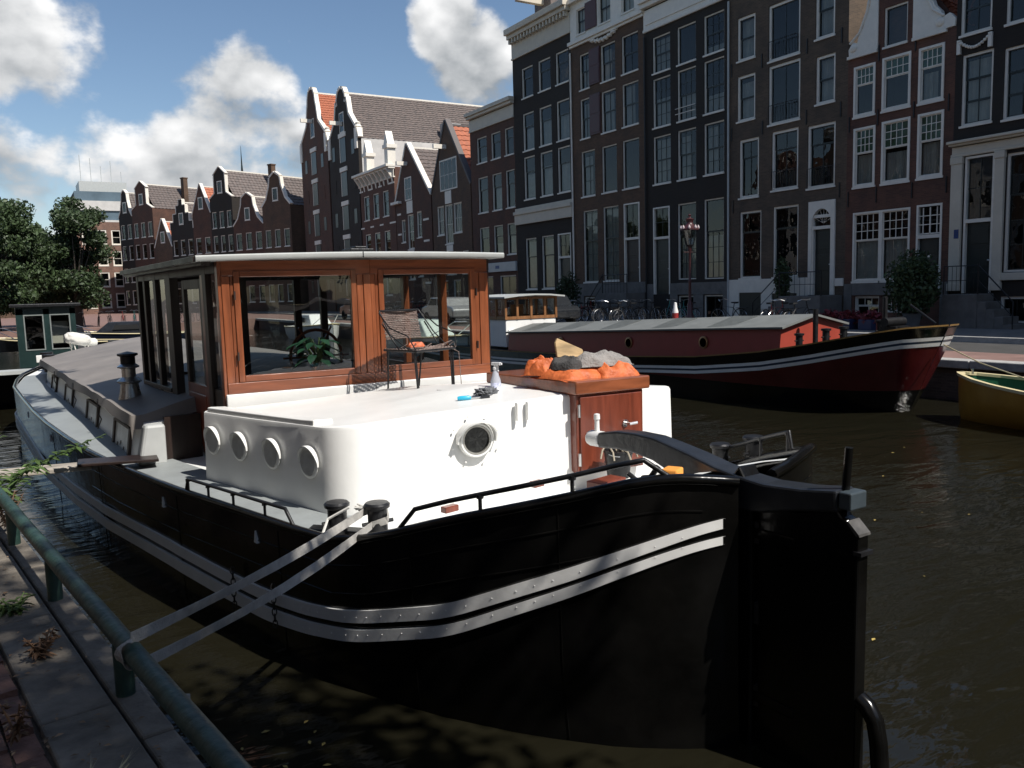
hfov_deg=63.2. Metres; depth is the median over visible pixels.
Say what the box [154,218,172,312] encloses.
distant house
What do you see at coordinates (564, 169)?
window
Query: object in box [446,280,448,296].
window
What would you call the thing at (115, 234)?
window
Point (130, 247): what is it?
window
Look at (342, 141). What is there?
loading door
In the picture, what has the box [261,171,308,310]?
distant house
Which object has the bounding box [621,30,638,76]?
window
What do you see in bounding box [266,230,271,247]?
window
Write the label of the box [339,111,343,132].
window
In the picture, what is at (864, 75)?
window
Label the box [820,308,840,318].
flower planter
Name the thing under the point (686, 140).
window
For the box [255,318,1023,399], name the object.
quay wall
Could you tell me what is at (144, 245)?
window
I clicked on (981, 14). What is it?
window
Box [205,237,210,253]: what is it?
window
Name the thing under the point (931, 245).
door leaf
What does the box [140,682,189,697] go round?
slack strap
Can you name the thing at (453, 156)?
window
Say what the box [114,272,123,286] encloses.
window
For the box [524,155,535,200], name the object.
window
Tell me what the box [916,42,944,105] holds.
window
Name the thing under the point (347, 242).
loading door
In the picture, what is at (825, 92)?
window
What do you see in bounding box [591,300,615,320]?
bicycle
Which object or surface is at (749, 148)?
window
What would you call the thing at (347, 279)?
loading door
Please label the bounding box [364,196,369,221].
window
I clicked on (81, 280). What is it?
elm tree
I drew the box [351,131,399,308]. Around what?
canal house
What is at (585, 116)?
window
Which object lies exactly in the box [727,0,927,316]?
canal house
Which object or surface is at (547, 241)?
window
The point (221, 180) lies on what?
window
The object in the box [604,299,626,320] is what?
bicycle
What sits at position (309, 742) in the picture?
floating leaves
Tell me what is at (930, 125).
window
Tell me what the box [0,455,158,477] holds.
gangplank
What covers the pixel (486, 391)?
mop head
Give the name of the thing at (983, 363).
mooring line
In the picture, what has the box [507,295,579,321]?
parked car
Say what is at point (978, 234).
door leaf
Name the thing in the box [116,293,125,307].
window
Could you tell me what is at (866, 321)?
flower planter
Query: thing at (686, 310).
bicycle
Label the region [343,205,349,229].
loading door
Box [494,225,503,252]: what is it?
window
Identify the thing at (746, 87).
window
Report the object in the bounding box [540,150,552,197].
window
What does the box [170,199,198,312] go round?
distant house
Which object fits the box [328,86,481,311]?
warehouse
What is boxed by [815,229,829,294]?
door leaf
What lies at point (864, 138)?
window
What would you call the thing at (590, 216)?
window
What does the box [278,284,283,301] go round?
window
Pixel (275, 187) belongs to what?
window
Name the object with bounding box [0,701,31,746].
quay weed
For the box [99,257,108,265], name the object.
window
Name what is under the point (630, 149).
window
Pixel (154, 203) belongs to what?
distant house
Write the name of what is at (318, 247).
loading door
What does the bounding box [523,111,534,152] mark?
window
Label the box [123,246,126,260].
window
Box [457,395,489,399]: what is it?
hand brush
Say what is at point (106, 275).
window
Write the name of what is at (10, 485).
quay weed
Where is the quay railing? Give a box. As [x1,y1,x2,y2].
[0,487,251,767]
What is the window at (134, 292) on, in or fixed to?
in the distant house at (127, 202)
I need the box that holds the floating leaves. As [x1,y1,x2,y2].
[241,452,1020,767]
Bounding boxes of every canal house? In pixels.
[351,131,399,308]
[464,96,569,314]
[503,0,636,296]
[567,0,723,319]
[637,0,728,318]
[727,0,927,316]
[843,0,1021,325]
[942,0,1023,329]
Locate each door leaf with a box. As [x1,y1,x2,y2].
[561,258,570,292]
[627,239,638,281]
[656,239,668,293]
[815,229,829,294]
[920,238,938,286]
[965,221,990,292]
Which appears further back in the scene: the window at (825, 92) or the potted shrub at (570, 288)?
the potted shrub at (570, 288)
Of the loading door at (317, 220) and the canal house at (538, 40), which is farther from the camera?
the loading door at (317, 220)
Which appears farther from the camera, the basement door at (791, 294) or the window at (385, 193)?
the window at (385, 193)
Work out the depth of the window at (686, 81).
38.91 m
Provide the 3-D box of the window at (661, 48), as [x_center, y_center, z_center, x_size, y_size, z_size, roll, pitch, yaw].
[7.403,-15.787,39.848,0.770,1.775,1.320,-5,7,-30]
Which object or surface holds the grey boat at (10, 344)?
on the canal water
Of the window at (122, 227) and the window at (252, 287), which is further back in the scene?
the window at (122, 227)
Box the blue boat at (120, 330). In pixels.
[76,321,184,338]
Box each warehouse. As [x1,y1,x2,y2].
[300,87,336,311]
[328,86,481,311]
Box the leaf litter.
[0,538,161,767]
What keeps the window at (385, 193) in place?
in the canal house at (377, 186)
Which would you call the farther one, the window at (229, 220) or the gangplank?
the window at (229, 220)
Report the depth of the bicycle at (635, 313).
38.56 m
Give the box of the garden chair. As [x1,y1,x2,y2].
[378,308,461,388]
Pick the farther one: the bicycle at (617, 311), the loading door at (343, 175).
the loading door at (343, 175)
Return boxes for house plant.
[286,337,341,370]
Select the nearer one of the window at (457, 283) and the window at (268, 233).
the window at (457, 283)
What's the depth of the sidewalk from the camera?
24.66 m
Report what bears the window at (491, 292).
in the canal house at (492, 150)
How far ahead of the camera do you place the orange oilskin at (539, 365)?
6.88 m
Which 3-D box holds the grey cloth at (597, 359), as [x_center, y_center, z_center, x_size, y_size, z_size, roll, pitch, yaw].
[0.732,-0.221,6.965,0.527,0.128,0.296,-4,7,-19]
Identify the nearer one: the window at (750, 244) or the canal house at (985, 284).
the canal house at (985, 284)
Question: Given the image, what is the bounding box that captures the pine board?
[554,338,582,357]
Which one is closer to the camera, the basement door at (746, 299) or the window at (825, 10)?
the window at (825, 10)
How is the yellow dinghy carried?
on the canal water
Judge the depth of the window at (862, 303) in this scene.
31.71 m
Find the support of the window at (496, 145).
in the canal house at (492, 150)
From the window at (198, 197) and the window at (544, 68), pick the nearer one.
the window at (544, 68)
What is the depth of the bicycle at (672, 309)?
36.65 m
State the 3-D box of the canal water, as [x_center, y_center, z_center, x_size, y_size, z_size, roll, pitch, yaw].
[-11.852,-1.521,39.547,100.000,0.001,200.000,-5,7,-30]
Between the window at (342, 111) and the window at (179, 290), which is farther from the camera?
the window at (179, 290)
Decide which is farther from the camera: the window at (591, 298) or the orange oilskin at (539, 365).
the window at (591, 298)
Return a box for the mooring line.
[943,344,1023,378]
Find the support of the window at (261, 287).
in the distant house at (248, 232)
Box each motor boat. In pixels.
[284,314,339,341]
[386,319,469,358]
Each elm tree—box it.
[0,197,58,330]
[3,220,55,303]
[16,195,118,326]
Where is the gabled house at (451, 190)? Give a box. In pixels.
[430,119,473,296]
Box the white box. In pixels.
[36,355,41,362]
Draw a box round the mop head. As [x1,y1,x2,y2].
[473,386,498,396]
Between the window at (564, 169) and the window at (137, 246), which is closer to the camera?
the window at (564, 169)
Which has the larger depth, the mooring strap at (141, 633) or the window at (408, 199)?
the window at (408, 199)
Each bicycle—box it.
[95,311,100,326]
[576,300,598,321]
[577,300,606,320]
[582,300,603,320]
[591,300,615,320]
[593,300,619,320]
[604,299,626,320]
[609,299,634,320]
[611,300,644,320]
[621,299,649,319]
[638,299,659,319]
[660,299,686,318]
[678,299,700,317]
[711,298,747,316]
[758,298,790,314]
[768,299,793,314]
[783,298,812,314]
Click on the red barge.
(815, 360)
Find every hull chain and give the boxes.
[230,566,236,608]
[270,583,277,627]
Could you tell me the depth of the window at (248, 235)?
95.68 m
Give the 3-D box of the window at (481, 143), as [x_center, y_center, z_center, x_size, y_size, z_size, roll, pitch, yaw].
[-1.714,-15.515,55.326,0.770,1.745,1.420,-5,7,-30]
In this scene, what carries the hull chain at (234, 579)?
hanging from the houseboat at (714, 598)
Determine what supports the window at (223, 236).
in the distant house at (231, 188)
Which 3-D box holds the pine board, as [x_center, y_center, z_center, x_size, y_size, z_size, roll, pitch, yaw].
[0.486,-0.296,6.976,0.289,0.169,0.024,-1,-7,-28]
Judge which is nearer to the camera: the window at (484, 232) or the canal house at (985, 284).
the canal house at (985, 284)
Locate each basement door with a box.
[739,293,760,315]
[772,293,796,305]
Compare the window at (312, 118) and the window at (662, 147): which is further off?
the window at (312, 118)
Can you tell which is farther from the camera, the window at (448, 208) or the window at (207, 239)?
the window at (207, 239)
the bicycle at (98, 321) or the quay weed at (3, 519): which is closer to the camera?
the quay weed at (3, 519)
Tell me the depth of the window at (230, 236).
97.79 m
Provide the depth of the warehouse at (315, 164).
84.24 m
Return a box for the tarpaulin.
[39,337,353,437]
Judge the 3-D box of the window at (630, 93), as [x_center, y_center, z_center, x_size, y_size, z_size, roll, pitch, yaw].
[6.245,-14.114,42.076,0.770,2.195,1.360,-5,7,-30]
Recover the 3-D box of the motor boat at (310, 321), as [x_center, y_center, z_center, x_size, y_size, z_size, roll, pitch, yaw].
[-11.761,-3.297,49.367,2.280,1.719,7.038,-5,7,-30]
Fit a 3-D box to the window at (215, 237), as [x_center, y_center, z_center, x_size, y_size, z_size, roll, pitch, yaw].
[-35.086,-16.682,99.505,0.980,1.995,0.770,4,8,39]
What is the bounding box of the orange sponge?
[663,466,682,473]
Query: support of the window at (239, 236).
in the distant house at (248, 232)
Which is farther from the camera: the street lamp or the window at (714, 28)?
the window at (714, 28)
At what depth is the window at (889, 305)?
30.63 m
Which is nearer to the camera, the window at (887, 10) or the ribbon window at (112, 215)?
the window at (887, 10)
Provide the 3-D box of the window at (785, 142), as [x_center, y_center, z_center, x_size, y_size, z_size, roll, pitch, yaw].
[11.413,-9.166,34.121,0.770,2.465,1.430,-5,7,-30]
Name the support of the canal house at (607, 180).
on the ground
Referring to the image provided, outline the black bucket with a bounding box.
[600,448,637,478]
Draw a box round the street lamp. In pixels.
[680,214,699,317]
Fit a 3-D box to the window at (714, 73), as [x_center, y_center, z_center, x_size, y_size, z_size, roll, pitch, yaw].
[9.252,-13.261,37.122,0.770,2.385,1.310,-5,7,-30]
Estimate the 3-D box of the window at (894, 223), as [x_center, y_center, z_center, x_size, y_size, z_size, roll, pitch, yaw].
[14.076,-5.027,30.196,0.690,2.655,1.229,-5,7,-30]
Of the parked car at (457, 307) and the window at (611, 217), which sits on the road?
the parked car at (457, 307)
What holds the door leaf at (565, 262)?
in the canal house at (538, 40)
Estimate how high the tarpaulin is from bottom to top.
0.741 m
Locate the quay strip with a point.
(989, 356)
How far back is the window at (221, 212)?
98.43 m
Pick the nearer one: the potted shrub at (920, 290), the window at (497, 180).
the potted shrub at (920, 290)
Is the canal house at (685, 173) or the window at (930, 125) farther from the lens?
the canal house at (685, 173)
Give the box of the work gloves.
[408,342,424,347]
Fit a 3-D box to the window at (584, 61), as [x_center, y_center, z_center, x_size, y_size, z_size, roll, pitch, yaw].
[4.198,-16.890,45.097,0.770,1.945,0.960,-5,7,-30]
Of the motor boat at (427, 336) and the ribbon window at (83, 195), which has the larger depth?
the ribbon window at (83, 195)
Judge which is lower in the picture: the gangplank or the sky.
the gangplank
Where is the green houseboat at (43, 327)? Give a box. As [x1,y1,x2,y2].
[0,303,79,408]
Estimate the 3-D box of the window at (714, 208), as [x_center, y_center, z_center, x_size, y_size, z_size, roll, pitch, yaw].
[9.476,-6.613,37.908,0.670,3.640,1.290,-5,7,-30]
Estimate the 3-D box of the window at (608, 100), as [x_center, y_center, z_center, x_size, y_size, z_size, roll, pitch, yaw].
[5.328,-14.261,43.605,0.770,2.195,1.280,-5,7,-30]
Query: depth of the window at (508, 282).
54.63 m
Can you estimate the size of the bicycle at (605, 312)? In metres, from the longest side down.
1.772 x 1.075 x 0.582 m
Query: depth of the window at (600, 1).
43.41 m
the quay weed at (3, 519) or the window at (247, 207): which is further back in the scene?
the window at (247, 207)
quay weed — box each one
[0,457,40,508]
[0,490,23,527]
[0,592,35,617]
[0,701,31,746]
[1,434,105,484]
[22,627,60,660]
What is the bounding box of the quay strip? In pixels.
[268,318,1023,361]
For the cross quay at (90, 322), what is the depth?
71.84 m
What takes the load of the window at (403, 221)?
in the gabled house at (412, 202)
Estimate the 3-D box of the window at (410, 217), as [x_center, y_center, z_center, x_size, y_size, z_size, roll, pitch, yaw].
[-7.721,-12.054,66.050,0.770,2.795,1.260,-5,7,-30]
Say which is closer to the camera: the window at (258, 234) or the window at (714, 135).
the window at (714, 135)
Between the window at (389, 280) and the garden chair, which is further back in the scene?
the window at (389, 280)
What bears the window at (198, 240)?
in the distant house at (202, 229)
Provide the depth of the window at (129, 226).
112.22 m
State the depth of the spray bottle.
7.10 m
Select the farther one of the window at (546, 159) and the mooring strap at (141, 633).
the window at (546, 159)
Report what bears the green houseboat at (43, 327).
on the canal water
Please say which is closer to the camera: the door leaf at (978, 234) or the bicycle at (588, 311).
the door leaf at (978, 234)
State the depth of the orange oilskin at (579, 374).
6.71 m
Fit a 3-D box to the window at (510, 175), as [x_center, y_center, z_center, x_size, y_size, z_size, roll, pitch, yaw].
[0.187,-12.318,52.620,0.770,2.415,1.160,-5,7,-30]
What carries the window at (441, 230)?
in the gabled house at (451, 190)
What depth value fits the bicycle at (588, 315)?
39.74 m
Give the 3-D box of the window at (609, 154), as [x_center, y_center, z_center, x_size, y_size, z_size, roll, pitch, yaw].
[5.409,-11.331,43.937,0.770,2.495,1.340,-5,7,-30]
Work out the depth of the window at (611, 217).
44.45 m
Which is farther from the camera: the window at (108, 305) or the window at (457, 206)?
the window at (108, 305)
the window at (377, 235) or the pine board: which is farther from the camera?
the window at (377, 235)
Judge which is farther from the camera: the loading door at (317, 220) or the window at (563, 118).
the loading door at (317, 220)
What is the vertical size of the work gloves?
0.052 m
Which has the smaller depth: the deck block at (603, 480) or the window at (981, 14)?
the deck block at (603, 480)
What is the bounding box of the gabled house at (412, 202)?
[390,142,437,313]
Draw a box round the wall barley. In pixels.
[90,748,136,767]
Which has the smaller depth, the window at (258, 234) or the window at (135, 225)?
the window at (258, 234)
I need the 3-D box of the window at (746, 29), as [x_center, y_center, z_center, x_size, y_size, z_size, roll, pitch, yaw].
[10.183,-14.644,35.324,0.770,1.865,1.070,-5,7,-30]
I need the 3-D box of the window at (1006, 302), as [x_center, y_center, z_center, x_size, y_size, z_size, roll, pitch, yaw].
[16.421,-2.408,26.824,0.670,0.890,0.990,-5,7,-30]
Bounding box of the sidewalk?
[248,311,1023,344]
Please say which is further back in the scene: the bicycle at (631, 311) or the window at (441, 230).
the window at (441, 230)
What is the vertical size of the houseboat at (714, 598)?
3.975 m
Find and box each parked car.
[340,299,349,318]
[421,297,468,323]
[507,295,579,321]
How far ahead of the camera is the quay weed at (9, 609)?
4.47 m
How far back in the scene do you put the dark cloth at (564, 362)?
6.77 m
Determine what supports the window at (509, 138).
in the canal house at (492, 150)
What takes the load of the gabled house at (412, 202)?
on the ground
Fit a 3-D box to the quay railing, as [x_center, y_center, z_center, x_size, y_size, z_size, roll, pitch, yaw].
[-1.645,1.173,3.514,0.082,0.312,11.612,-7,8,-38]
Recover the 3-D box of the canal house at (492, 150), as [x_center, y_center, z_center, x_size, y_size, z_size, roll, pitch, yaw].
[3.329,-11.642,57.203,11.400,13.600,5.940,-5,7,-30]
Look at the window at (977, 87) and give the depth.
27.30 m
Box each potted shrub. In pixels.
[555,271,581,305]
[773,255,792,299]
[883,249,941,326]
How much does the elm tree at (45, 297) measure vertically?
8.238 m
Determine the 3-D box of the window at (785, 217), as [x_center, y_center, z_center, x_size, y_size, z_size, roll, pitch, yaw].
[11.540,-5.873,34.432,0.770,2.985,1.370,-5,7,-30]
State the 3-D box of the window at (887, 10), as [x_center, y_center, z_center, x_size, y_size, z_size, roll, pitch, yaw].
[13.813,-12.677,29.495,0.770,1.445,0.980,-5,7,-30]
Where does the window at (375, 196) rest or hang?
in the canal house at (377, 186)
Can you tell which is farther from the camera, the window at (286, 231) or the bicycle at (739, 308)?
the window at (286, 231)
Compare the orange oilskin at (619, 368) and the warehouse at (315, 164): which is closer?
the orange oilskin at (619, 368)
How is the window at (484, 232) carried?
in the canal house at (492, 150)
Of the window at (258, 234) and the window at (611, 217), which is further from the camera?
the window at (258, 234)
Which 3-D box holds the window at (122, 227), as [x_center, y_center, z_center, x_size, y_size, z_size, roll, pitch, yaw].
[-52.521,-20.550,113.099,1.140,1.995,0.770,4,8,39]
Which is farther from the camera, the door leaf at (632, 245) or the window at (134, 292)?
the window at (134, 292)
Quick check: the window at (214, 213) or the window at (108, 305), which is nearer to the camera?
the window at (214, 213)
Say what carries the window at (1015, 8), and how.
in the canal house at (985, 284)
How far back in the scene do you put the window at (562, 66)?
47.35 m
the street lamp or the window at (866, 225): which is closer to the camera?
the window at (866, 225)
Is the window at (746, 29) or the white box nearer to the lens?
the white box
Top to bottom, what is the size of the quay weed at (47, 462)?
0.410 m
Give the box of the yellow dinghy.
[956,369,1023,429]
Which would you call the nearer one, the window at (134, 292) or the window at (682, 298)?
the window at (682, 298)
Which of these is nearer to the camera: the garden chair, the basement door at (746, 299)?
the garden chair
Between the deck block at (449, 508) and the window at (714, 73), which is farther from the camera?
the window at (714, 73)
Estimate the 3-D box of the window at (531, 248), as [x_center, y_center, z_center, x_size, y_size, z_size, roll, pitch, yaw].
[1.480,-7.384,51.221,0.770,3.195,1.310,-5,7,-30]
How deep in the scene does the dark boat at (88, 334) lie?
33.91 m
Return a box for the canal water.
[0,329,1023,767]
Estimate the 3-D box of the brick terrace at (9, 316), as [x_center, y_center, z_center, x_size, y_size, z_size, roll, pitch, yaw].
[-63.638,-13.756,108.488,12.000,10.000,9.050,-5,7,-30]
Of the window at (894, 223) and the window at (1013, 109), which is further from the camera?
the window at (894, 223)
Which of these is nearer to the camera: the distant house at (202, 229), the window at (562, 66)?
the window at (562, 66)
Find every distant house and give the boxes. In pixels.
[118,189,137,313]
[131,177,196,312]
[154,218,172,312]
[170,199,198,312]
[191,183,216,311]
[209,164,275,288]
[233,192,267,311]
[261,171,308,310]
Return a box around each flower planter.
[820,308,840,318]
[838,309,861,329]
[858,309,881,329]
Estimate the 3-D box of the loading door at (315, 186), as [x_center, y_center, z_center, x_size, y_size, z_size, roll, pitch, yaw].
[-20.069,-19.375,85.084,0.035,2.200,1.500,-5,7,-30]
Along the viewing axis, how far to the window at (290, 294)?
91.76 m
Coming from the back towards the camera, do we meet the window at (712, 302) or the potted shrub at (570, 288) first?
the potted shrub at (570, 288)
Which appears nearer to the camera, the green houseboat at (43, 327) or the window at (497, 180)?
the green houseboat at (43, 327)
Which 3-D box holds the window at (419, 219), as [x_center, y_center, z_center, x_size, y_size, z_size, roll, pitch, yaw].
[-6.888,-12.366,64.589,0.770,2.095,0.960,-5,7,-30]
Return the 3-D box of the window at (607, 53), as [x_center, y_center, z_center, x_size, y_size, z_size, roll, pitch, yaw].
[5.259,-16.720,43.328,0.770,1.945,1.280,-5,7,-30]
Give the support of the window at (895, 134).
in the canal house at (901, 59)
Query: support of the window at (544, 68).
in the canal house at (538, 40)
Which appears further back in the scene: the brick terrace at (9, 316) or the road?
the brick terrace at (9, 316)
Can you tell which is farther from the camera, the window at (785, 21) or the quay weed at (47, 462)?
the window at (785, 21)
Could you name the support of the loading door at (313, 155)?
in the warehouse at (315, 164)
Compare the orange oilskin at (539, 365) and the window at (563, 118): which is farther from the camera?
the window at (563, 118)
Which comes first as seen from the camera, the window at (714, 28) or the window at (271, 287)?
the window at (714, 28)
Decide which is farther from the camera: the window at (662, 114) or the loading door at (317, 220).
the loading door at (317, 220)
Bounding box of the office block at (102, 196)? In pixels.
[69,158,126,221]
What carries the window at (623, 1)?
in the canal house at (607, 180)
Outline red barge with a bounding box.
[417,294,958,411]
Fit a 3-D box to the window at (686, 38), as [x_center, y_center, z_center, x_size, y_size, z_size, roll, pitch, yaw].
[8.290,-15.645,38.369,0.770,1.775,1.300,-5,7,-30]
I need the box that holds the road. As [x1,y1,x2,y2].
[328,317,1023,353]
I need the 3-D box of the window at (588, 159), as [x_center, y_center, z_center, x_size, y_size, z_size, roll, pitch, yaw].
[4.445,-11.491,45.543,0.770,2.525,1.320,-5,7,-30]
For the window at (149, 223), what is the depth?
108.86 m
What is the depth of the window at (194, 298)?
103.91 m
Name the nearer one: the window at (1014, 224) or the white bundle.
the white bundle
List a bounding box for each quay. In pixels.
[0,313,332,337]
[0,512,204,767]
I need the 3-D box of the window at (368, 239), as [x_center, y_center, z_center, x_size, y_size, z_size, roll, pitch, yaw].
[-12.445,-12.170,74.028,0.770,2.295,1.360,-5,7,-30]
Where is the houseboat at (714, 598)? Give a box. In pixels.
[12,246,888,767]
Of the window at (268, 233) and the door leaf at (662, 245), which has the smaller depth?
the door leaf at (662, 245)
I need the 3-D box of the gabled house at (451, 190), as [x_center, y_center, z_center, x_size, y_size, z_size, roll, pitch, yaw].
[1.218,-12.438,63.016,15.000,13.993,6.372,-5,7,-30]
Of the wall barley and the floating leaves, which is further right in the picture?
the floating leaves
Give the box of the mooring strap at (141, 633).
[114,503,389,670]
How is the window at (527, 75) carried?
in the canal house at (538, 40)
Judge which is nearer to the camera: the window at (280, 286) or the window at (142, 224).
the window at (280, 286)
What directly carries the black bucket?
on the houseboat at (714, 598)
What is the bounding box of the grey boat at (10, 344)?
[0,327,121,352]
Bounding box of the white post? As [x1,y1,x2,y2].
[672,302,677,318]
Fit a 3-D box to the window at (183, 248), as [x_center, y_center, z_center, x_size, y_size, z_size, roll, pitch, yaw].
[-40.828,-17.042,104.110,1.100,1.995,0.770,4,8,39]
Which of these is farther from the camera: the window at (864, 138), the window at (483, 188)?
the window at (483, 188)
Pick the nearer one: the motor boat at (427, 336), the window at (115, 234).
the motor boat at (427, 336)
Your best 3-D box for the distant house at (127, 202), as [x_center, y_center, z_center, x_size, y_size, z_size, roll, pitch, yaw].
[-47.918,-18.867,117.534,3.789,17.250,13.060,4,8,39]
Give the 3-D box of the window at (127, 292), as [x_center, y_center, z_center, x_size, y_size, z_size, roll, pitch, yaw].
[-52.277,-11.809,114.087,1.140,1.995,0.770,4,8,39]
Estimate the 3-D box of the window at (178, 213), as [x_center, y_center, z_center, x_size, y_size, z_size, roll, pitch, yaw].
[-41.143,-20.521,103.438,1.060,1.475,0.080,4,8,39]
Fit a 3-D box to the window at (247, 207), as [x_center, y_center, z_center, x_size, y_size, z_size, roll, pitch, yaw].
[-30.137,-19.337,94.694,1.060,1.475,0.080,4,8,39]
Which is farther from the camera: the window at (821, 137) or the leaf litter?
the window at (821, 137)
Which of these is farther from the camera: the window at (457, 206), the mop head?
the window at (457, 206)
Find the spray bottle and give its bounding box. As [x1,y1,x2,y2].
[490,362,501,387]
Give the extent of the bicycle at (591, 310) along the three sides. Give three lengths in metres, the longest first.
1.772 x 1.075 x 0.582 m
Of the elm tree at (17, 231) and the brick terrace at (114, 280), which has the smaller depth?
the elm tree at (17, 231)
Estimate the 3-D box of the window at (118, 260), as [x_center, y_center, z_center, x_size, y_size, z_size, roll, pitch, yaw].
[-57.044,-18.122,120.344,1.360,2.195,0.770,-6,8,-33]
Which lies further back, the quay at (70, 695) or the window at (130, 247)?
the window at (130, 247)
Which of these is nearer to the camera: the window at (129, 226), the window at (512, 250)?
the window at (512, 250)
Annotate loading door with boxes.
[311,151,316,175]
[313,183,318,205]
[315,214,319,235]
[316,245,320,251]
[340,137,345,162]
[341,171,347,196]
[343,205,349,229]
[345,239,350,248]
[347,279,348,295]
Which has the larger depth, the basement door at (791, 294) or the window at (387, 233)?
the window at (387, 233)
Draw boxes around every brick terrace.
[0,301,71,317]
[76,222,125,313]
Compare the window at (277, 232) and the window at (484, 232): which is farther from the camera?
the window at (277, 232)
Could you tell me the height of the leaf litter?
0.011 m
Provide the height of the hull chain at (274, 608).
0.335 m
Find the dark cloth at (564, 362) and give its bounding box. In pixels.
[547,355,585,370]
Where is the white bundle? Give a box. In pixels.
[63,332,97,350]
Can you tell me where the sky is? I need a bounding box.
[0,0,534,233]
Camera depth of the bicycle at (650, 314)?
37.51 m
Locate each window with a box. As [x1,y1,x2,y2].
[73,191,120,200]
[79,210,119,219]
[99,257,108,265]
[100,272,110,287]
[102,293,111,308]
[111,230,120,244]
[113,251,122,265]
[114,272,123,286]
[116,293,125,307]
[121,225,125,239]
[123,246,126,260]
[126,291,130,304]
[128,224,131,239]
[129,245,133,260]
[133,290,136,304]
[134,223,138,238]
[136,245,140,259]
[141,222,145,237]
[143,244,147,258]
[148,221,152,236]
[150,243,153,258]
[174,240,178,256]
[178,213,183,224]
[178,288,181,303]
[181,240,185,255]
[188,239,193,254]
[192,289,196,303]
[196,238,201,254]
[198,197,202,209]
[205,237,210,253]
[212,212,216,228]
[214,236,218,252]
[217,180,221,193]
[219,211,224,227]
[221,235,225,251]
[227,210,231,227]
[228,234,232,251]
[236,233,242,250]
[244,207,249,220]
[246,232,252,249]
[249,285,255,302]
[256,231,262,248]
[259,285,265,302]
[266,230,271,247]
[269,284,274,301]
[272,187,277,201]
[275,229,280,247]
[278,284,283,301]
[284,228,289,246]
[287,284,292,301]
[310,118,314,138]
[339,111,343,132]
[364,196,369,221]
[366,234,370,247]
[373,193,379,219]
[375,232,380,250]
[383,190,389,217]
[385,230,390,250]
[386,277,392,295]
[401,220,405,243]
[404,176,411,200]
[408,214,414,249]
[417,211,421,238]
[437,206,444,236]
[439,156,457,191]
[445,204,453,244]
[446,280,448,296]
[453,202,462,233]
[454,279,460,296]
[476,136,486,164]
[478,176,488,214]
[480,227,489,251]
[489,276,493,294]
[491,131,500,160]
[492,173,502,211]
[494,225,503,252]
[500,275,516,293]
[504,126,513,156]
[506,169,515,208]
[507,223,516,255]
[521,65,532,99]
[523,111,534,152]
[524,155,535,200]
[526,238,537,289]
[538,57,550,93]
[539,104,551,147]
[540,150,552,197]
[542,235,563,289]
[555,48,568,86]
[556,98,569,142]
[557,145,570,194]
[575,7,585,36]
[579,52,589,91]
[580,97,590,140]
[581,149,595,198]
[583,209,597,283]
[585,297,594,314]
[598,0,610,25]
[600,41,615,83]
[601,88,615,134]
[601,143,617,194]
[603,205,629,281]
[620,0,633,15]
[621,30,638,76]
[621,80,638,128]
[622,137,639,190]
[651,32,670,75]
[652,75,670,129]
[652,133,670,185]
[676,21,695,66]
[676,65,695,123]
[677,127,696,181]
[678,202,695,279]
[679,296,692,317]
[702,9,724,57]
[703,56,724,115]
[703,120,724,176]
[705,197,723,278]
[705,295,722,316]
[736,13,755,63]
[736,73,755,123]
[738,137,758,199]
[738,210,760,279]
[767,0,800,63]
[767,58,799,127]
[770,127,797,192]
[771,204,797,278]
[805,121,835,190]
[814,0,834,41]
[814,52,835,106]
[851,125,875,189]
[851,210,880,283]
[852,62,875,119]
[855,296,878,313]
[879,116,910,185]
[879,207,921,282]
[880,51,911,113]
[882,1,907,49]
[884,296,898,311]
[915,109,943,180]
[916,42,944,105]
[958,0,992,38]
[958,48,993,128]
[1000,44,1023,122]
[1001,296,1023,322]
[1004,0,1023,27]
[1004,151,1023,271]
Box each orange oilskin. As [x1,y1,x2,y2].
[521,355,552,376]
[533,367,600,382]
[597,360,639,377]
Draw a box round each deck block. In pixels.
[441,503,458,513]
[587,475,625,487]
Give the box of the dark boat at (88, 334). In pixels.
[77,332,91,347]
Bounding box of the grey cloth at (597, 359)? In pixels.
[576,350,633,367]
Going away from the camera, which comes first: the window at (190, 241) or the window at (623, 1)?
the window at (623, 1)
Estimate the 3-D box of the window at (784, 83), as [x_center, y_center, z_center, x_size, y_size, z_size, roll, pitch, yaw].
[11.305,-11.819,33.877,0.770,2.435,1.680,-5,7,-30]
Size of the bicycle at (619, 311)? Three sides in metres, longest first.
1.772 x 1.075 x 0.582 m
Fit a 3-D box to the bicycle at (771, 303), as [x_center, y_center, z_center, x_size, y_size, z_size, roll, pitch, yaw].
[9.658,-2.579,30.455,1.772,1.075,0.582,-6,7,-31]
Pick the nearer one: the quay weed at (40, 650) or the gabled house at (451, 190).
the quay weed at (40, 650)
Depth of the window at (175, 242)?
105.42 m
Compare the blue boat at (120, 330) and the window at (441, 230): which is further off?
the window at (441, 230)
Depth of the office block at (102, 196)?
133.84 m
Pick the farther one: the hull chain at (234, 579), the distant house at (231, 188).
the distant house at (231, 188)
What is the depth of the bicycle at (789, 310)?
28.97 m
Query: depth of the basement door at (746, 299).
36.15 m
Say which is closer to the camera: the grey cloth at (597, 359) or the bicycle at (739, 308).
the grey cloth at (597, 359)
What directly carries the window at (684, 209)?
in the canal house at (685, 173)
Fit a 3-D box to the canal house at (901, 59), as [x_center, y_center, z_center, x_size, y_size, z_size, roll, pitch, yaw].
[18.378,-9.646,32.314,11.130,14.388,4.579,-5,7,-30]

